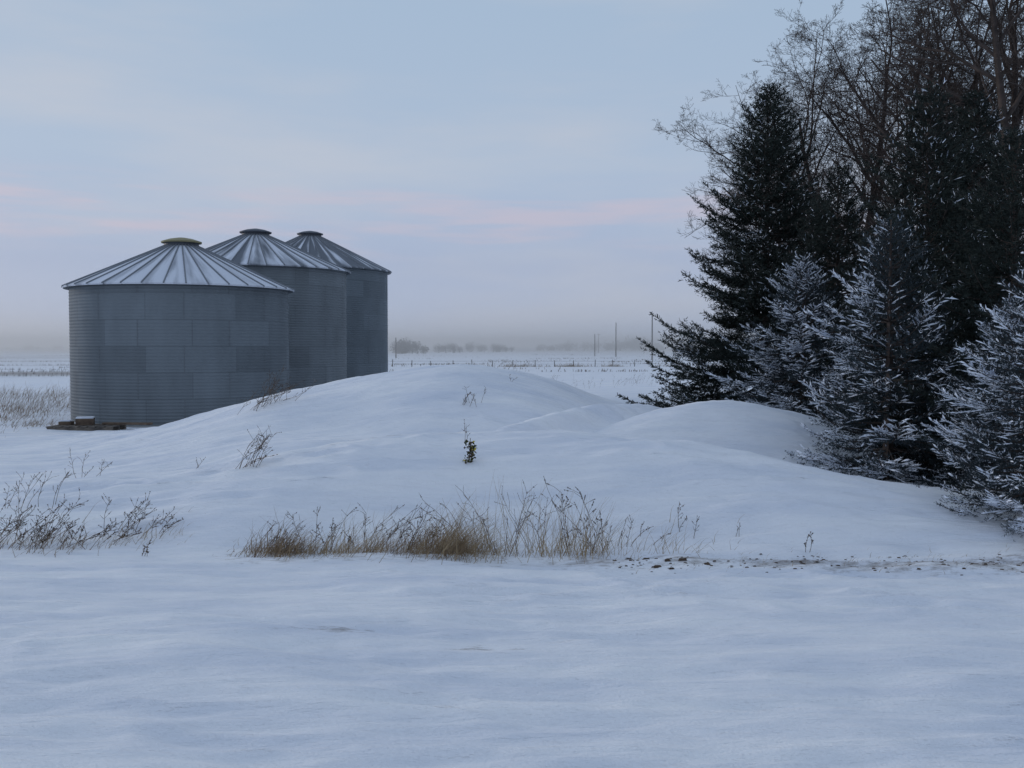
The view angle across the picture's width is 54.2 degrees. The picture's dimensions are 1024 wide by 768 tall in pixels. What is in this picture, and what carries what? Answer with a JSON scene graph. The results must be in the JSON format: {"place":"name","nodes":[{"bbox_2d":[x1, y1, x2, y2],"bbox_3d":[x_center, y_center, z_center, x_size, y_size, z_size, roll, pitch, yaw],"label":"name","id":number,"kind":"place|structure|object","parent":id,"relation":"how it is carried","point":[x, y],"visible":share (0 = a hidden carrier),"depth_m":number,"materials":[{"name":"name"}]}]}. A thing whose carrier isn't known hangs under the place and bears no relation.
{"place":"outdoors","nodes":[
{"label":"outdoors","id":0,"kind":"place"},
{"bbox_2d":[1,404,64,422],"bbox_3d":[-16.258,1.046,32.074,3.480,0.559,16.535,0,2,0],"label":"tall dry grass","id":1,"kind":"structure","parent":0,"point":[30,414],"depth_m":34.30,"materials":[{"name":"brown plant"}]},
{"bbox_2d":[0,411,67,431],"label":"tall dry grass","id":2,"kind":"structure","parent":0,"point":[30,422],"depth_m":31.65,"materials":[{"name":"brown plant"}]},
{"bbox_2d":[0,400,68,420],"bbox_3d":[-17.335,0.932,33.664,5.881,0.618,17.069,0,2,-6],"label":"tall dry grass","id":3,"kind":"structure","parent":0,"point":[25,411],"depth_m":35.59,"materials":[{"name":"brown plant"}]},
{"bbox_2d":[0,381,69,403],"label":"tall dry grass","id":4,"kind":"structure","parent":0,"point":[16,392],"depth_m":48.07,"materials":[{"name":"beige plant"}]},
{"bbox_2d":[0,348,1023,767],"bbox_3d":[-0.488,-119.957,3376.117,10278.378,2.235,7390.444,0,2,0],"label":"snow ground","id":5,"kind":"structure","parent":0,"point":[192,644],"depth_m":9.75,"materials":[{"name":"white snow"}]},
{"bbox_2d":[5,344,62,349],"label":"distant tree line","id":6,"kind":"object","parent":5,"relation":"on","point":[32,347],"visible":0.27,"depth_m":1199.18,"materials":[{"name":"grey plant"}]},
{"bbox_2d":[0,389,69,421],"bbox_3d":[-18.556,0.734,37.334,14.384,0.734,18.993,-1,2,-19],"label":"tall dry grass","id":7,"kind":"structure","parent":5,"relation":"on","point":[11,406],"depth_m":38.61,"materials":[{"name":"beige plant"}]},
{"bbox_2d":[0,355,69,375],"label":"crop stubble","id":8,"kind":"object","parent":5,"relation":"on","point":[39,370],"visible":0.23,"depth_m":106.86,"materials":[{"name":"brown plant"}]},
{"bbox_2d":[4,471,69,512],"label":"dead weed","id":9,"kind":"object","parent":5,"relation":"on","point":[43,483],"visible":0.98,"depth_m":13.60,"materials":[{"name":"brown plant"}]},
{"bbox_2d":[2,416,74,427],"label":"dry grass clump","id":10,"kind":"object","parent":5,"relation":"on","point":[36,424],"visible":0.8,"depth_m":30.47,"materials":[{"name":"brown plant"}]},
{"bbox_2d":[0,487,88,544],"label":"dead weed","id":11,"kind":"object","parent":5,"relation":"on","point":[21,523],"visible":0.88,"depth_m":12.27,"materials":[{"name":"brown plant"}]},
{"bbox_2d":[0,518,117,552],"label":"dead weed","id":12,"kind":"object","parent":5,"relation":"on","point":[49,534],"visible":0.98,"depth_m":11.96,"materials":[{"name":"plant"}]},
{"bbox_2d":[0,503,129,556],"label":"dry grass clump","id":13,"kind":"object","parent":5,"relation":"on","point":[38,542],"visible":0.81,"depth_m":12.02,"materials":[{"name":"brown plant"}]},
{"bbox_2d":[63,450,111,479],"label":"dead weed","id":14,"kind":"object","parent":5,"relation":"on","point":[82,466],"visible":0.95,"depth_m":15.56,"materials":[{"name":"plant"}]},
{"bbox_2d":[46,416,152,430],"bbox_3d":[-12.130,1.176,29.661,2.869,0.390,1.150,0,2,0],"label":"wooden pallet","id":15,"kind":"object","parent":5,"relation":"on","point":[84,423],"visible":0.96,"depth_m":29.56,"materials":[{"name":"brown wood"}]},
{"bbox_2d":[67,506,193,553],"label":"dry grass clump","id":16,"kind":"object","parent":5,"relation":"on","point":[138,534],"visible":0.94,"depth_m":12.26,"materials":[{"name":"plant"}]},
{"bbox_2d":[98,491,183,544],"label":"dead weed","id":17,"kind":"object","parent":5,"relation":"on","point":[131,527],"visible":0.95,"depth_m":12.48,"materials":[{"name":"plant"}]},
{"bbox_2d":[142,540,151,554],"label":"dead weed","id":18,"kind":"object","parent":5,"relation":"on","point":[146,547],"visible":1,"depth_m":11.40,"materials":[{"name":"brown plant"}]},
{"bbox_2d":[61,237,294,427],"bbox_3d":[-11.250,-1.704,34.161,7.580,6.550,7.580,0,2,0],"label":"grain bin","id":19,"kind":"object","parent":5,"relation":"on","point":[170,330],"visible":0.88,"depth_m":31.12,"materials":[{"name":"grey metal"}]},
{"bbox_2d":[235,426,281,468],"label":"dead weed","id":20,"kind":"object","parent":5,"relation":"on","point":[261,446],"visible":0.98,"depth_m":14.20,"materials":[{"name":"plant"}]},
{"bbox_2d":[212,509,329,559],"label":"dry grass clump","id":21,"kind":"object","parent":5,"relation":"on","point":[270,548],"visible":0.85,"depth_m":11.60,"materials":[{"name":"brown plant"}]},
{"bbox_2d":[237,365,316,414],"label":"dead weed","id":22,"kind":"object","parent":5,"relation":"on","point":[271,395],"visible":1,"depth_m":21.19,"materials":[{"name":"brown plant"}]},
{"bbox_2d":[205,228,351,389],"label":"grain bin","id":23,"kind":"object","parent":5,"relation":"on","point":[317,303],"visible":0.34,"depth_m":40.24,"materials":[{"name":"grey metal"}]},
{"bbox_2d":[257,517,318,550],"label":"dead weed","id":24,"kind":"object","parent":5,"relation":"on","point":[284,536],"visible":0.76,"depth_m":11.64,"materials":[{"name":"brown plant"}]},
{"bbox_2d":[226,521,380,560],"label":"dry grass clump","id":25,"kind":"object","parent":5,"relation":"on","point":[312,547],"visible":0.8,"depth_m":11.54,"materials":[{"name":"plant"}]},
{"bbox_2d":[270,511,354,551],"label":"dead weed","id":26,"kind":"object","parent":5,"relation":"on","point":[349,536],"visible":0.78,"depth_m":11.86,"materials":[{"name":"brown plant"}]},
{"bbox_2d":[286,231,391,377],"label":"grain bin","id":27,"kind":"object","parent":5,"relation":"on","point":[367,313],"visible":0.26,"depth_m":49.75,"materials":[{"name":"grey metal"}]},
{"bbox_2d":[266,505,421,560],"bbox_3d":[-1.876,1.712,11.709,1.863,0.616,1.164,1,2,17],"label":"dry grass clump","id":28,"kind":"object","parent":5,"relation":"on","point":[344,547],"visible":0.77,"depth_m":11.61,"materials":[{"name":"plant"}]},
{"bbox_2d":[313,505,433,553],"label":"dead weed","id":29,"kind":"object","parent":5,"relation":"on","point":[367,524],"visible":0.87,"depth_m":11.67,"materials":[{"name":"brown plant"}]},
{"bbox_2d":[299,504,466,562],"bbox_3d":[-1.395,1.715,11.601,2.220,0.620,1.328,1,2,19],"label":"dry grass clump","id":30,"kind":"object","parent":5,"relation":"on","point":[390,544],"visible":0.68,"depth_m":11.52,"materials":[{"name":"brown plant"}]},
{"bbox_2d":[389,337,428,353],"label":"distant tree line","id":31,"kind":"object","parent":5,"relation":"on","point":[403,347],"visible":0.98,"depth_m":397.60,"materials":[{"name":"grey plant"}]},
{"bbox_2d":[433,343,462,352],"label":"distant tree line","id":32,"kind":"object","parent":5,"relation":"on","point":[452,348],"visible":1,"depth_m":469.27,"materials":[{"name":"grey plant"}]},
{"bbox_2d":[366,503,536,554],"bbox_3d":[-0.714,1.699,11.745,2.023,0.651,0.896,0,2,0],"label":"dead weed","id":33,"kind":"object","parent":5,"relation":"on","point":[439,530],"visible":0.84,"depth_m":11.68,"materials":[{"name":"brown plant"}]},
{"bbox_2d":[400,509,503,561],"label":"dry grass clump","id":34,"kind":"object","parent":5,"relation":"on","point":[445,551],"visible":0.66,"depth_m":11.43,"materials":[{"name":"brown plant"}]},
{"bbox_2d":[386,491,522,564],"bbox_3d":[-0.644,1.635,11.671,1.874,0.786,1.570,0,2,0],"label":"dry grass clump","id":35,"kind":"object","parent":5,"relation":"on","point":[477,549],"visible":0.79,"depth_m":11.53,"materials":[{"name":"plant"}]},
{"bbox_2d":[462,438,476,463],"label":"leafy sprig","id":36,"kind":"object","parent":5,"relation":"on","point":[472,449],"visible":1,"depth_m":13.94,"materials":[{"name":"green plant"}]},
{"bbox_2d":[434,341,513,351],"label":"distant tree line","id":37,"kind":"object","parent":5,"relation":"on","point":[497,348],"visible":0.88,"depth_m":619.53,"materials":[{"name":"grey plant"}]},
{"bbox_2d":[463,386,485,404],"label":"dead weed","id":38,"kind":"object","parent":5,"relation":"on","point":[465,401],"visible":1,"depth_m":20.12,"materials":[{"name":"plant"}]},
{"bbox_2d":[420,485,544,554],"bbox_3d":[-0.426,1.601,11.976,1.436,0.831,1.075,-1,2,-29],"label":"dead weed","id":39,"kind":"object","parent":5,"relation":"on","point":[483,520],"visible":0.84,"depth_m":11.79,"materials":[{"name":"brown plant"}]},
{"bbox_2d":[409,474,637,562],"bbox_3d":[0.124,1.524,11.633,2.740,1.043,1.253,0,2,0],"label":"dry grass clump","id":40,"kind":"object","parent":5,"relation":"on","point":[529,540],"visible":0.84,"depth_m":11.64,"materials":[{"name":"plant"}]},
{"bbox_2d":[389,354,668,371],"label":"crop stubble","id":41,"kind":"object","parent":5,"relation":"on","point":[542,365],"visible":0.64,"depth_m":142.05,"materials":[{"name":"plant"}]},
{"bbox_2d":[504,482,588,556],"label":"dead weed","id":42,"kind":"object","parent":5,"relation":"on","point":[538,521],"visible":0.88,"depth_m":11.75,"materials":[{"name":"brown plant"}]},
{"bbox_2d":[392,359,718,366],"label":"wire fence","id":43,"kind":"object","parent":5,"relation":"on","point":[554,363],"visible":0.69,"depth_m":128.60,"materials":[{"name":"grey metal"}]},
{"bbox_2d":[544,478,602,553],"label":"dock weed","id":44,"kind":"object","parent":5,"relation":"on","point":[579,518],"visible":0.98,"depth_m":11.65,"materials":[{"name":"brown plant"}]},
{"bbox_2d":[511,489,637,559],"bbox_3d":[0.756,1.628,11.564,1.818,0.803,1.154,-1,2,-18],"label":"dry grass clump","id":45,"kind":"object","parent":5,"relation":"on","point":[585,543],"visible":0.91,"depth_m":11.60,"materials":[{"name":"plant"}]},
{"bbox_2d":[554,487,607,553],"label":"dock weed","id":46,"kind":"object","parent":5,"relation":"on","point":[586,519],"visible":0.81,"depth_m":11.75,"materials":[{"name":"brown plant"}]},
{"bbox_2d":[536,340,664,350],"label":"distant tree line","id":47,"kind":"object","parent":5,"relation":"on","point":[567,345],"visible":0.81,"depth_m":897.62,"materials":[{"name":"grey plant"}]},
{"bbox_2d":[603,515,653,546],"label":"dead weed","id":48,"kind":"object","parent":5,"relation":"on","point":[630,527],"visible":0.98,"depth_m":11.96,"materials":[{"name":"brown plant"}]},
{"bbox_2d":[605,336,663,350],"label":"distant tree line","id":49,"kind":"object","parent":5,"relation":"on","point":[633,343],"visible":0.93,"depth_m":896.42,"materials":[{"name":"grey plant"}]},
{"bbox_2d":[544,505,756,559],"bbox_3d":[1.590,1.778,11.760,2.510,0.487,1.475,0,2,0],"label":"dry grass clump","id":50,"kind":"object","parent":5,"relation":"on","point":[659,543],"visible":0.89,"depth_m":11.71,"materials":[{"name":"plant"}]},
{"bbox_2d":[651,313,652,359],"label":"utility pole","id":51,"kind":"object","parent":5,"relation":"on","point":[652,337],"visible":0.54,"depth_m":199.71,"materials":[{"name":"wood"}]},
{"bbox_2d":[640,502,698,544],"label":"dead weed","id":52,"kind":"object","parent":5,"relation":"on","point":[678,511],"visible":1,"depth_m":12.23,"materials":[{"name":"plant"}]},
{"bbox_2d":[617,78,878,407],"bbox_3d":[6.903,-3.416,27.613,7.501,10.100,8.219,-1,2,-29],"label":"spruce tree","id":53,"kind":"object","parent":5,"relation":"on","point":[749,299],"visible":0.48,"depth_m":27.32,"materials":[{"name":"green plant"}]},
{"bbox_2d":[654,64,865,314],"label":"bare tree","id":54,"kind":"object","parent":5,"relation":"on","point":[705,140],"visible":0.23,"depth_m":41.78,"materials":[{"name":"brown plant"}]},
{"bbox_2d":[690,67,874,333],"bbox_3d":[10.897,-5.329,37.725,8.633,12.768,7.559,2,3,40],"label":"bare tree","id":55,"kind":"object","parent":5,"relation":"on","point":[791,145],"visible":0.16,"depth_m":37.23,"materials":[{"name":"brown plant"}]},
{"bbox_2d":[705,251,864,427],"bbox_3d":[6.305,-0.700,22.095,4.594,4.451,4.483,2,3,37],"label":"spruce tree","id":56,"kind":"object","parent":5,"relation":"on","point":[786,400],"visible":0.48,"depth_m":21.80,"materials":[{"name":"green plant"}]},
{"bbox_2d":[708,157,883,411],"bbox_3d":[8.086,-2.247,24.911,5.516,6.734,4.788,0,2,-1],"label":"spruce tree","id":57,"kind":"object","parent":5,"relation":"on","point":[839,249],"visible":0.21,"depth_m":24.68,"materials":[{"name":"green plant"}]},
{"bbox_2d":[677,0,924,330],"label":"bare tree","id":58,"kind":"object","parent":5,"relation":"on","point":[812,79],"visible":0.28,"depth_m":40.11,"materials":[{"name":"brown plant"}]},
{"bbox_2d":[804,532,812,551],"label":"dead weed","id":59,"kind":"object","parent":5,"relation":"on","point":[805,543],"visible":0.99,"depth_m":11.46,"materials":[{"name":"brown plant"}]},
{"bbox_2d":[613,553,1023,574],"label":"soil clods","id":60,"kind":"object","parent":5,"relation":"on","point":[684,559],"visible":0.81,"depth_m":10.97,"materials":[{"name":"brown soil"}]},
{"bbox_2d":[787,551,910,571],"bbox_3d":[3.672,1.976,11.045,2.451,0.152,1.007,0,2,0],"label":"grass stubble","id":61,"kind":"object","parent":5,"relation":"on","point":[862,559],"depth_m":11.19,"materials":[{"name":"plant"}]},
{"bbox_2d":[706,0,1003,318],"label":"bare tree","id":62,"kind":"object","parent":5,"relation":"on","point":[814,98],"visible":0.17,"depth_m":37.59,"materials":[{"name":"brown plant"}]},
{"bbox_2d":[710,0,1023,289],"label":"bare tree","id":63,"kind":"object","parent":5,"relation":"on","point":[856,97],"visible":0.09,"depth_m":35.53,"materials":[{"name":"brown plant"}]},
{"bbox_2d":[783,207,984,483],"bbox_3d":[6.304,-0.530,16.633,3.469,4.823,4.099,1,2,17],"label":"spruce tree","id":64,"kind":"object","parent":5,"relation":"on","point":[888,438],"visible":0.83,"depth_m":16.51,"materials":[{"name":"green plant"}]},
{"bbox_2d":[811,199,968,449],"bbox_3d":[7.281,-0.972,18.870,4.023,4.912,3.492,2,3,40],"label":"spruce tree","id":65,"kind":"object","parent":5,"relation":"on","point":[911,222],"visible":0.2,"depth_m":18.70,"materials":[{"name":"green plant"}]},
{"bbox_2d":[792,0,1023,349],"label":"bare tree","id":66,"kind":"object","parent":5,"relation":"on","point":[843,110],"visible":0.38,"depth_m":34.33,"materials":[{"name":"brown plant"}]},
{"bbox_2d":[798,77,1023,434],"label":"spruce tree","id":67,"kind":"object","parent":5,"relation":"on","point":[932,195],"visible":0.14,"depth_m":20.19,"materials":[{"name":"green plant"}]},
{"bbox_2d":[806,0,1023,252],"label":"bare tree","id":68,"kind":"object","parent":5,"relation":"on","point":[852,53],"visible":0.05,"depth_m":42.26,"materials":[{"name":"brown plant"}]},
{"bbox_2d":[826,0,1023,286],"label":"bare tree","id":69,"kind":"object","parent":5,"relation":"on","point":[1021,106],"visible":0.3,"depth_m":31.83,"materials":[{"name":"brown plant"}]},
{"bbox_2d":[833,0,1023,289],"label":"bare tree","id":70,"kind":"object","parent":5,"relation":"on","point":[997,78],"visible":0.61,"depth_m":28.69,"materials":[{"name":"brown plant"}]},
{"bbox_2d":[847,0,1023,294],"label":"bare tree","id":71,"kind":"object","parent":5,"relation":"on","point":[1013,33],"visible":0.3,"depth_m":31.47,"materials":[{"name":"brown plant"}]},
{"bbox_2d":[860,123,1023,491],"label":"spruce tree","id":72,"kind":"object","parent":5,"relation":"on","point":[1001,223],"visible":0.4,"depth_m":16.12,"materials":[{"name":"green plant"}]},
{"bbox_2d":[881,88,1023,358],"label":"spruce tree","id":73,"kind":"object","parent":5,"relation":"on","point":[966,115],"visible":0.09,"depth_m":23.55,"materials":[{"name":"green plant"}]},
{"bbox_2d":[889,545,1016,572],"bbox_3d":[4.784,1.944,11.225,2.691,0.188,1.364,0,2,0],"label":"grass stubble","id":74,"kind":"object","parent":5,"relation":"on","point":[953,560],"depth_m":11.10,"materials":[{"name":"plant"}]},
{"bbox_2d":[886,293,1023,493],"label":"spruce tree","id":75,"kind":"object","parent":5,"relation":"on","point":[953,450],"visible":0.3,"depth_m":14.69,"materials":[{"name":"green plant"}]},
{"bbox_2d":[913,248,1023,541],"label":"spruce tree","id":76,"kind":"object","parent":5,"relation":"on","point":[994,501],"visible":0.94,"depth_m":12.61,"materials":[{"name":"green plant"}]},
{"bbox_2d":[0,0,1023,347],"label":"sky","id":77,"kind":"structure","parent":0,"point":[515,181],"materials":[{"name":"blue"}]}
]}

